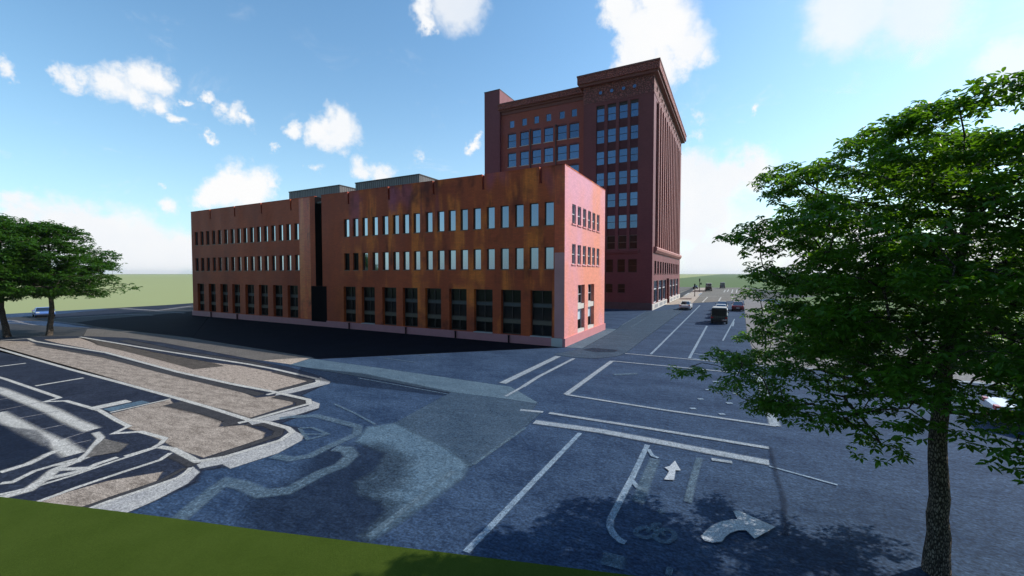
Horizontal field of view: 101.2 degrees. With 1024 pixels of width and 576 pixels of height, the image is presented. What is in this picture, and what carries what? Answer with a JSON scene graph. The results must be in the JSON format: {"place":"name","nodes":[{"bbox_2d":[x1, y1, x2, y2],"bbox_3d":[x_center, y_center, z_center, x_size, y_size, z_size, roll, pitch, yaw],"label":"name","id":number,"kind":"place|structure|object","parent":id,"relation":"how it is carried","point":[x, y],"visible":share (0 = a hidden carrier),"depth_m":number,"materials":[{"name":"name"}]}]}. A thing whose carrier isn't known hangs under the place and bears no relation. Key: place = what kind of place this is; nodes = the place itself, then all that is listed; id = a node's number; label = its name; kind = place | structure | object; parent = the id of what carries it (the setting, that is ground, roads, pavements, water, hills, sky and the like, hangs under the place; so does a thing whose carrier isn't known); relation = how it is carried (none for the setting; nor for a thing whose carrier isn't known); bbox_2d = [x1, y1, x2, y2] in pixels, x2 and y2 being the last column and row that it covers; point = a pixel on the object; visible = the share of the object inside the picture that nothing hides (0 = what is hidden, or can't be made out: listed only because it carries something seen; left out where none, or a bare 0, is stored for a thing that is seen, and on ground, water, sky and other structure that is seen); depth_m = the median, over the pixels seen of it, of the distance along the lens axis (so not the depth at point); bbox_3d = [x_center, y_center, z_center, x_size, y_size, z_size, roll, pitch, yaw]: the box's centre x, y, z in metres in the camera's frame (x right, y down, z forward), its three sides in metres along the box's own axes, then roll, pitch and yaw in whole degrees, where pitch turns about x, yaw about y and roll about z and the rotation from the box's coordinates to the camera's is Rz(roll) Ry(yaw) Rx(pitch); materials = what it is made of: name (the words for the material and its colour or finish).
{"place":"outdoors","nodes":[
{"label":"outdoors","id":0,"kind":"place"},
{"bbox_2d":[0,425,46,466],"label":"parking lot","id":1,"kind":"structure","parent":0,"point":[30,444],"depth_m":15.29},
{"bbox_2d":[0,323,191,337],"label":"road","id":2,"kind":"structure","parent":0,"point":[19,330],"depth_m":45.74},
{"bbox_2d":[7,303,192,327],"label":"road","id":3,"kind":"structure","parent":0,"point":[68,320],"depth_m":60.36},
{"bbox_2d":[32,307,55,317],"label":"car","id":4,"kind":"object","parent":3,"relation":"on","point":[40,311],"visible":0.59,"depth_m":60.91,"materials":[{"name":"blue paint"}]},
{"bbox_2d":[0,306,190,324],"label":"road marking","id":5,"kind":"object","parent":3,"relation":"on","point":[106,315],"visible":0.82,"depth_m":64.77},
{"bbox_2d":[87,439,126,456],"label":"parking lot","id":6,"kind":"structure","parent":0,"point":[105,446],"depth_m":15.20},
{"bbox_2d":[55,303,192,317],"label":"road","id":7,"kind":"structure","parent":0,"point":[106,312],"depth_m":69.90,"materials":[{"name":"asphalt"}]},
{"bbox_2d":[77,311,208,336],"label":"road","id":8,"kind":"structure","parent":0,"point":[186,324],"depth_m":53.10,"materials":[{"name":"asphalt"}]},
{"bbox_2d":[89,467,198,511],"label":"pavement","id":9,"kind":"structure","parent":0,"point":[129,503],"depth_m":11.87,"materials":[{"name":"concrete"}]},
{"bbox_2d":[0,336,323,509],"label":"parking lot","id":10,"kind":"structure","parent":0,"point":[89,390],"depth_m":17.96,"materials":[{"name":"asphalt"}]},
{"bbox_2d":[0,387,99,456],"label":"parking line","id":11,"kind":"object","parent":10,"relation":"on","point":[18,425],"visible":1,"depth_m":17.53,"materials":[{"name":"paint"}]},
{"bbox_2d":[0,432,118,497],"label":"parking line","id":12,"kind":"object","parent":10,"relation":"on","point":[51,473],"visible":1,"depth_m":13.57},
{"bbox_2d":[0,447,155,494],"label":"kerb","id":13,"kind":"structure","parent":10,"relation":"on","point":[83,471],"depth_m":13.37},
{"bbox_2d":[0,377,168,456],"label":"kerb","id":14,"kind":"structure","parent":10,"relation":"on","point":[127,425],"depth_m":18.38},
{"bbox_2d":[0,363,168,412],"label":"parking line","id":15,"kind":"object","parent":10,"relation":"on","point":[109,404],"visible":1,"depth_m":20.36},
{"bbox_2d":[37,472,161,506],"bbox_3d":[-11.861,5.865,12.356,1.742,0.001,2.588,1,2,28],"label":"gravel bed","id":16,"kind":"object","parent":10,"relation":"on","point":[85,496],"visible":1,"depth_m":12.20,"materials":[{"name":"gravel"}]},
{"bbox_2d":[38,453,171,501],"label":"kerb","id":17,"kind":"structure","parent":10,"relation":"on","point":[160,459],"depth_m":12.91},
{"bbox_2d":[104,400,149,410],"bbox_3d":[-18.326,5.600,20.023,0.920,0.001,1.484,1,2,25],"label":"parking line","id":18,"kind":"object","parent":10,"relation":"on","point":[123,406],"visible":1,"depth_m":20.05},
{"bbox_2d":[83,454,198,507],"bbox_3d":[-10.998,5.840,13.081,1.571,0.001,3.618,0,2,-6],"label":"kerb","id":19,"kind":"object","parent":10,"relation":"on","point":[181,460],"visible":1,"depth_m":12.98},
{"bbox_2d":[0,341,292,417],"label":"gravel bed","id":20,"kind":"object","parent":10,"relation":"on","point":[241,403],"visible":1,"depth_m":24.77,"materials":[{"name":"gravel"}]},
{"bbox_2d":[0,348,295,462],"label":"kerb","id":21,"kind":"structure","parent":10,"relation":"on","point":[193,459],"depth_m":18.13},
{"bbox_2d":[81,338,221,368],"bbox_3d":[-30.965,5.107,34.636,25.964,0.001,1.853,1,2,31],"label":"gravel bed","id":22,"kind":"object","parent":10,"relation":"on","point":[189,363],"visible":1,"depth_m":31.56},
{"bbox_2d":[10,338,311,423],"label":"kerb","id":23,"kind":"structure","parent":10,"relation":"on","point":[308,401],"depth_m":24.29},
{"bbox_2d":[35,340,313,457],"bbox_3d":[-23.894,5.295,29.090,39.828,0.001,8.448,1,2,35],"label":"drain strip","id":24,"kind":"object","parent":10,"relation":"on","point":[226,419],"visible":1,"depth_m":22.84,"materials":[{"name":"concrete"}]},
{"bbox_2d":[44,338,305,390],"bbox_3d":[-28.235,5.188,32.270,36.804,0.001,3.272,1,2,28],"label":"gravel bed","id":25,"kind":"object","parent":10,"relation":"on","point":[251,377],"visible":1,"depth_m":27.05,"materials":[{"name":"gravel"}]},
{"bbox_2d":[112,399,264,457],"bbox_3d":[-13.864,5.690,17.575,9.148,0.001,2.780,1,2,31],"label":"gravel bed","id":26,"kind":"object","parent":10,"relation":"on","point":[200,435],"visible":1,"depth_m":16.98,"materials":[{"name":"gravel"}]},
{"bbox_2d":[81,337,320,394],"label":"kerb","id":27,"kind":"structure","parent":10,"relation":"on","point":[317,380],"depth_m":29.11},
{"bbox_2d":[84,327,314,362],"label":"pavement","id":28,"kind":"structure","parent":0,"point":[239,351],"depth_m":37.35,"materials":[{"name":"concrete"}]},
{"bbox_2d":[197,432,302,468],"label":"pavement","id":29,"kind":"structure","parent":0,"point":[230,462],"depth_m":14.63,"materials":[{"name":"concrete"}]},
{"bbox_2d":[249,401,319,424],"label":"pavement","id":30,"kind":"structure","parent":0,"point":[313,405],"depth_m":18.92,"materials":[{"name":"concrete"}]},
{"bbox_2d":[263,357,311,363],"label":"pavement","id":31,"kind":"structure","parent":0,"point":[291,361],"depth_m":30.47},
{"bbox_2d":[275,377,329,395],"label":"pavement","id":32,"kind":"structure","parent":0,"point":[323,382],"depth_m":23.34,"materials":[{"name":"concrete"}]},
{"bbox_2d":[0,497,632,575],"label":"lawn","id":33,"kind":"structure","parent":0,"point":[37,538],"depth_m":9.45,"materials":[{"name":"green plant"}]},
{"bbox_2d":[259,448,399,532],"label":"road","id":34,"kind":"structure","parent":0,"point":[337,494],"depth_m":11.70,"materials":[{"name":"asphalt"}]},
{"bbox_2d":[4,274,717,313],"bbox_3d":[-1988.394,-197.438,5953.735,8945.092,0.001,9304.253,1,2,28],"label":"meadow","id":35,"kind":"structure","parent":0,"point":[163,289],"depth_m":110.98,"materials":[{"name":"plant"}]},
{"bbox_2d":[300,367,448,393],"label":"road","id":36,"kind":"structure","parent":0,"point":[363,380],"depth_m":24.95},
{"bbox_2d":[192,317,557,358],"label":"road","id":37,"kind":"structure","parent":0,"point":[318,342],"depth_m":39.02,"materials":[{"name":"asphalt"}]},
{"bbox_2d":[191,164,604,346],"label":"brick building","id":38,"kind":"structure","parent":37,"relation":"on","point":[514,256],"depth_m":43.65,"materials":[{"name":"brown"}]},
{"bbox_2d":[211,284,215,311],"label":"window","id":39,"kind":"structure","parent":38,"relation":"in","point":[213,291],"depth_m":61.68,"materials":[{"name":"black glass"}]},
{"bbox_2d":[223,284,227,312],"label":"window","id":40,"kind":"structure","parent":38,"relation":"in","point":[225,287],"depth_m":60.27,"materials":[{"name":"black glass"}]},
{"bbox_2d":[235,284,239,312],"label":"window","id":41,"kind":"structure","parent":38,"relation":"in","point":[237,286],"depth_m":58.89,"materials":[{"name":"black glass"}]},
{"bbox_2d":[248,285,254,314],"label":"window","id":42,"kind":"structure","parent":38,"relation":"in","point":[250,287],"depth_m":57.44,"materials":[{"name":"black glass"}]},
{"bbox_2d":[261,285,267,315],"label":"window","id":43,"kind":"structure","parent":38,"relation":"in","point":[264,288],"depth_m":56.00,"materials":[{"name":"black glass"}]},
{"bbox_2d":[275,285,282,316],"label":"window","id":44,"kind":"structure","parent":38,"relation":"in","point":[279,303],"depth_m":54.57,"materials":[{"name":"black glass"}]},
{"bbox_2d":[290,285,297,317],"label":"window","id":45,"kind":"structure","parent":38,"relation":"in","point":[293,289],"depth_m":53.19,"materials":[{"name":"black glass"}]},
{"bbox_2d":[346,287,355,321],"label":"window","id":46,"kind":"structure","parent":38,"relation":"in","point":[350,291],"depth_m":48.45,"materials":[{"name":"black glass"}]},
{"bbox_2d":[364,287,374,322],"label":"window","id":47,"kind":"structure","parent":38,"relation":"in","point":[369,292],"depth_m":47.11,"materials":[{"name":"black glass"}]},
{"bbox_2d":[384,287,395,324],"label":"window","id":48,"kind":"structure","parent":38,"relation":"in","point":[390,292],"depth_m":45.64,"materials":[{"name":"black glass"}]},
{"bbox_2d":[405,288,417,326],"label":"window","id":49,"kind":"structure","parent":38,"relation":"in","point":[411,294],"depth_m":44.27,"materials":[{"name":"black glass"}]},
{"bbox_2d":[413,213,419,233],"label":"window","id":50,"kind":"structure","parent":38,"relation":"in","point":[416,215],"depth_m":43.38,"materials":[{"name":"blue"}]},
{"bbox_2d":[427,288,440,328],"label":"window","id":51,"kind":"structure","parent":38,"relation":"in","point":[433,294],"depth_m":42.89,"materials":[{"name":"black glass"}]},
{"bbox_2d":[437,211,443,231],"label":"window","id":52,"kind":"structure","parent":38,"relation":"in","point":[440,213],"depth_m":41.95,"materials":[{"name":"blue"}]},
{"bbox_2d":[438,250,443,269],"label":"window","id":53,"kind":"structure","parent":38,"relation":"in","point":[440,252],"depth_m":42.10,"materials":[{"name":"blue"}]},
{"bbox_2d":[448,210,455,231],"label":"window","id":54,"kind":"structure","parent":38,"relation":"in","point":[452,213],"depth_m":41.30,"materials":[{"name":"blue"}]},
{"bbox_2d":[449,250,455,269],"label":"window","id":55,"kind":"structure","parent":38,"relation":"in","point":[452,253],"depth_m":41.44,"materials":[{"name":"blue"}]},
{"bbox_2d":[451,289,466,329],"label":"window","id":56,"kind":"structure","parent":38,"relation":"in","point":[458,296],"depth_m":41.44,"materials":[{"name":"black glass"}]},
{"bbox_2d":[460,209,467,230],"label":"window","id":57,"kind":"structure","parent":38,"relation":"in","point":[464,212],"depth_m":40.63,"materials":[{"name":"blue"}]},
{"bbox_2d":[461,249,467,269],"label":"window","id":58,"kind":"structure","parent":38,"relation":"in","point":[464,253],"depth_m":40.79,"materials":[{"name":"blue"}]},
{"bbox_2d":[473,208,480,229],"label":"window","id":59,"kind":"structure","parent":38,"relation":"in","point":[477,211],"depth_m":39.94,"materials":[{"name":"blue"}]},
{"bbox_2d":[474,249,480,269],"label":"window","id":60,"kind":"structure","parent":38,"relation":"in","point":[477,252],"depth_m":40.08,"materials":[{"name":"blue"}]},
{"bbox_2d":[476,289,492,331],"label":"window","id":61,"kind":"structure","parent":38,"relation":"in","point":[484,297],"depth_m":40.10,"materials":[{"name":"black glass"}]},
{"bbox_2d":[486,249,494,269],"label":"window","id":62,"kind":"structure","parent":38,"relation":"in","point":[490,252],"depth_m":39.40,"materials":[{"name":"blue"}]},
{"bbox_2d":[487,207,494,228],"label":"window","id":63,"kind":"structure","parent":38,"relation":"in","point":[490,210],"depth_m":39.27,"materials":[{"name":"blue"}]},
{"bbox_2d":[500,205,508,228],"bbox_3d":[-0.630,-6.479,38.465,0.920,2.080,0.300,1,2,28],"label":"window","id":64,"kind":"structure","parent":38,"relation":"in","point":[504,209],"depth_m":38.57,"materials":[{"name":"blue"}]},
{"bbox_2d":[500,248,508,269],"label":"window","id":65,"kind":"structure","parent":38,"relation":"in","point":[504,251],"depth_m":38.70,"materials":[{"name":"blue"}]},
{"bbox_2d":[503,290,520,334],"bbox_3d":[0.069,2.193,38.683,2.000,4.070,0.190,1,2,28],"label":"window","id":66,"kind":"structure","parent":38,"relation":"in","point":[511,298],"depth_m":38.70,"materials":[{"name":"black glass"}]},
{"bbox_2d":[514,204,523,227],"bbox_3d":[0.698,-6.455,37.768,0.920,2.080,0.300,1,2,28],"label":"window","id":67,"kind":"structure","parent":38,"relation":"in","point":[519,208],"depth_m":37.87,"materials":[{"name":"blue"}]},
{"bbox_2d":[514,248,523,269],"bbox_3d":[0.698,-2.618,37.899,0.920,2.000,0.300,1,2,28],"label":"window","id":68,"kind":"structure","parent":38,"relation":"in","point":[519,251],"depth_m":38.00,"materials":[{"name":"blue"}]},
{"bbox_2d":[529,203,537,226],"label":"window","id":69,"kind":"structure","parent":38,"relation":"in","point":[533,206],"depth_m":37.21,"materials":[{"name":"blue"}]},
{"bbox_2d":[529,247,538,269],"bbox_3d":[1.982,-2.595,37.226,0.920,2.000,0.300,1,2,28],"label":"window","id":70,"kind":"structure","parent":38,"relation":"in","point":[533,250],"depth_m":37.34,"materials":[{"name":"blue"}]},
{"bbox_2d":[532,290,551,336],"bbox_3d":[2.725,2.241,37.289,2.000,4.070,0.190,1,2,28],"label":"window","id":71,"kind":"structure","parent":38,"relation":"in","point":[541,300],"depth_m":37.31,"materials":[{"name":"black glass"}]},
{"bbox_2d":[544,202,553,225],"bbox_3d":[3.257,-6.410,36.425,0.920,2.080,0.300,1,2,28],"label":"window","id":72,"kind":"structure","parent":38,"relation":"in","point":[549,206],"depth_m":36.52,"materials":[{"name":"blue"}]},
{"bbox_2d":[544,247,553,269],"bbox_3d":[3.257,-2.572,36.557,0.920,2.000,0.300,1,2,28],"label":"window","id":73,"kind":"structure","parent":38,"relation":"in","point":[549,251],"depth_m":36.65,"materials":[{"name":"blue"}]},
{"bbox_2d":[578,285,583,332],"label":"window","id":74,"kind":"structure","parent":38,"relation":"in","point":[580,305],"depth_m":40.63,"materials":[{"name":"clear glass"}]},
{"bbox_2d":[588,284,593,328],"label":"window","id":75,"kind":"structure","parent":38,"relation":"in","point":[590,303],"depth_m":43.35,"materials":[{"name":"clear glass"}]},
{"bbox_2d":[355,423,466,540],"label":"pavement","id":76,"kind":"structure","parent":0,"point":[423,464],"depth_m":13.42,"materials":[{"name":"asphalt"}]},
{"bbox_2d":[290,359,536,406],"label":"pavement","id":77,"kind":"structure","parent":0,"point":[439,383],"depth_m":24.72,"materials":[{"name":"concrete"}]},
{"bbox_2d":[103,288,814,308],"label":"road","id":78,"kind":"structure","parent":0,"point":[772,294],"depth_m":115.80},
{"bbox_2d":[484,57,686,309],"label":"tall building","id":79,"kind":"structure","parent":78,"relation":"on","point":[618,135],"depth_m":75.58,"materials":[{"name":"red brick"}]},
{"bbox_2d":[507,132,515,148],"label":"window","id":80,"kind":"structure","parent":79,"relation":"in","point":[512,137],"depth_m":85.95,"materials":[{"name":"blue glass"}]},
{"bbox_2d":[507,152,516,167],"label":"window","id":81,"kind":"structure","parent":79,"relation":"in","point":[511,157],"depth_m":86.10,"materials":[{"name":"blue glass"}]},
{"bbox_2d":[520,130,528,146],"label":"window","id":82,"kind":"structure","parent":79,"relation":"in","point":[524,135],"depth_m":84.60,"materials":[{"name":"blue glass"}]},
{"bbox_2d":[520,150,528,165],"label":"window","id":83,"kind":"structure","parent":79,"relation":"in","point":[524,156],"depth_m":84.77,"materials":[{"name":"blue glass"}]},
{"bbox_2d":[531,148,540,164],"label":"window","id":84,"kind":"structure","parent":79,"relation":"in","point":[536,154],"depth_m":83.57,"materials":[{"name":"blue glass"}]},
{"bbox_2d":[532,128,540,144],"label":"window","id":85,"kind":"structure","parent":79,"relation":"in","point":[536,134],"depth_m":83.43,"materials":[{"name":"blue glass"}]},
{"bbox_2d":[543,126,553,142],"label":"window","id":86,"kind":"structure","parent":79,"relation":"in","point":[548,132],"depth_m":82.24,"materials":[{"name":"blue glass"}]},
{"bbox_2d":[544,146,553,162],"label":"window","id":87,"kind":"structure","parent":79,"relation":"in","point":[548,152],"depth_m":82.34,"materials":[{"name":"blue glass"}]},
{"bbox_2d":[557,123,566,140],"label":"window","id":88,"kind":"structure","parent":79,"relation":"in","point":[562,130],"depth_m":80.88,"materials":[{"name":"blue glass"}]},
{"bbox_2d":[558,144,566,160],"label":"window","id":89,"kind":"structure","parent":79,"relation":"in","point":[562,150],"depth_m":80.98,"materials":[{"name":"blue glass"}]},
{"bbox_2d":[569,121,578,138],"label":"window","id":90,"kind":"structure","parent":79,"relation":"in","point":[574,128],"depth_m":79.77,"materials":[{"name":"blue glass"}]},
{"bbox_2d":[569,142,578,159],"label":"window","id":91,"kind":"structure","parent":79,"relation":"in","point":[574,148],"depth_m":79.88,"materials":[{"name":"blue glass"}]},
{"bbox_2d":[618,214,626,228],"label":"window","id":92,"kind":"structure","parent":79,"relation":"in","point":[622,219],"depth_m":74.22,"materials":[{"name":"blue glass"}]},
{"bbox_2d":[619,104,627,118],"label":"window","id":93,"kind":"structure","parent":79,"relation":"in","point":[623,109],"depth_m":73.56,"materials":[{"name":"blue glass"}]},
{"bbox_2d":[395,392,539,465],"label":"pavement","id":94,"kind":"structure","parent":0,"point":[468,429],"depth_m":17.75,"materials":[{"name":"asphalt"}]},
{"bbox_2d":[0,0,1023,273],"label":"sky","id":95,"kind":"structure","parent":0,"point":[121,121],"materials":[{"name":"blue"}]},
{"bbox_2d":[6,299,1023,575],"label":"road","id":96,"kind":"structure","parent":0,"point":[864,519],"depth_m":12.70,"materials":[{"name":"asphalt"}]},
{"bbox_2d":[0,213,97,336],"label":"leafy tree","id":97,"kind":"object","parent":96,"relation":"on","point":[6,282],"visible":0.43,"depth_m":40.46,"materials":[{"name":"green plant"}]},
{"bbox_2d":[0,220,142,335],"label":"leafy tree","id":98,"kind":"object","parent":96,"relation":"on","point":[61,236],"visible":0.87,"depth_m":41.73,"materials":[{"name":"green plant"}]},
{"bbox_2d":[174,404,524,537],"bbox_3d":[-6.237,5.763,15.005,10.185,0.001,10.108,1,2,28],"label":"road marking","id":99,"kind":"object","parent":96,"relation":"on","point":[185,513],"visible":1,"depth_m":12.71,"materials":[{"name":"paint"}]},
{"bbox_2d":[500,353,779,464],"bbox_3d":[7.130,5.451,24.031,14.439,0.002,18.000,1,2,28],"label":"road marking","id":100,"kind":"object","parent":96,"relation":"on","point":[773,421],"visible":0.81,"depth_m":17.49,"materials":[{"name":"white paint"}]},
{"bbox_2d":[463,293,837,552],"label":"road marking","id":101,"kind":"object","parent":96,"relation":"on","point":[518,497],"visible":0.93,"depth_m":12.34,"materials":[{"name":"paint"}]},
{"bbox_2d":[603,457,701,575],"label":"road marking","id":102,"kind":"object","parent":96,"relation":"on","point":[613,560],"visible":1,"depth_m":12.16,"materials":[{"name":"paint"}]},
{"bbox_2d":[633,523,676,542],"bbox_3d":[3.488,5.915,10.224,1.032,0.001,0.924,1,2,28],"label":"bicycle symbol","id":103,"kind":"object","parent":96,"relation":"on","point":[656,533],"visible":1,"depth_m":10.18,"materials":[{"name":"paint"}]},
{"bbox_2d":[664,461,679,479],"bbox_3d":[5.113,5.807,13.425,0.528,0.001,1.563,1,2,28],"label":"road arrow","id":104,"kind":"object","parent":96,"relation":"on","point":[673,467],"visible":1,"depth_m":13.39,"materials":[{"name":"paint"}]},
{"bbox_2d":[711,306,728,323],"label":"off road car","id":105,"kind":"object","parent":96,"relation":"on","point":[719,313],"visible":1,"depth_m":52.25,"materials":[{"name":"green paint"}]},
{"bbox_2d":[701,511,773,541],"bbox_3d":[5.438,5.915,10.248,1.981,0.001,1.007,-1,2,-35],"label":"road arrow","id":106,"kind":"object","parent":96,"relation":"on","point":[754,527],"visible":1,"depth_m":10.38,"materials":[{"name":"paint"}]},
{"bbox_2d":[666,67,1023,575],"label":"leafy tree","id":107,"kind":"object","parent":96,"relation":"on","point":[903,272],"visible":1,"depth_m":7.55,"materials":[{"name":"green plant"}]},
{"bbox_2d":[982,396,1021,426],"bbox_3d":[22.008,4.990,16.525,4.565,1.485,2.120,1,2,36],"label":"car","id":108,"kind":"object","parent":96,"relation":"on","point":[993,402],"visible":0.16,"depth_m":17.75,"materials":[{"name":"white paint"}]},
{"bbox_2d":[567,328,615,348],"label":"pavement","id":109,"kind":"structure","parent":0,"point":[585,342],"depth_m":40.09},
{"bbox_2d":[556,308,684,357],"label":"pavement","id":110,"kind":"structure","parent":0,"point":[623,339],"depth_m":42.00,"materials":[{"name":"concrete"}]},
{"bbox_2d":[666,288,704,304],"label":"pavement","id":111,"kind":"structure","parent":0,"point":[690,295],"depth_m":110.93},
{"bbox_2d":[679,288,761,302],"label":"road","id":112,"kind":"structure","parent":0,"point":[714,294],"depth_m":121.08,"materials":[{"name":"asphalt"}]},
{"bbox_2d":[679,274,1022,335],"bbox_3d":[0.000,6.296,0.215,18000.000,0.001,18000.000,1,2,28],"label":"ground","id":113,"kind":"structure","parent":0,"point":[732,280],"depth_m":267.94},
{"bbox_2d":[744,299,1020,383],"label":"parking lot","id":114,"kind":"structure","parent":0,"point":[749,303],"depth_m":37.92,"materials":[{"name":"asphalt"}]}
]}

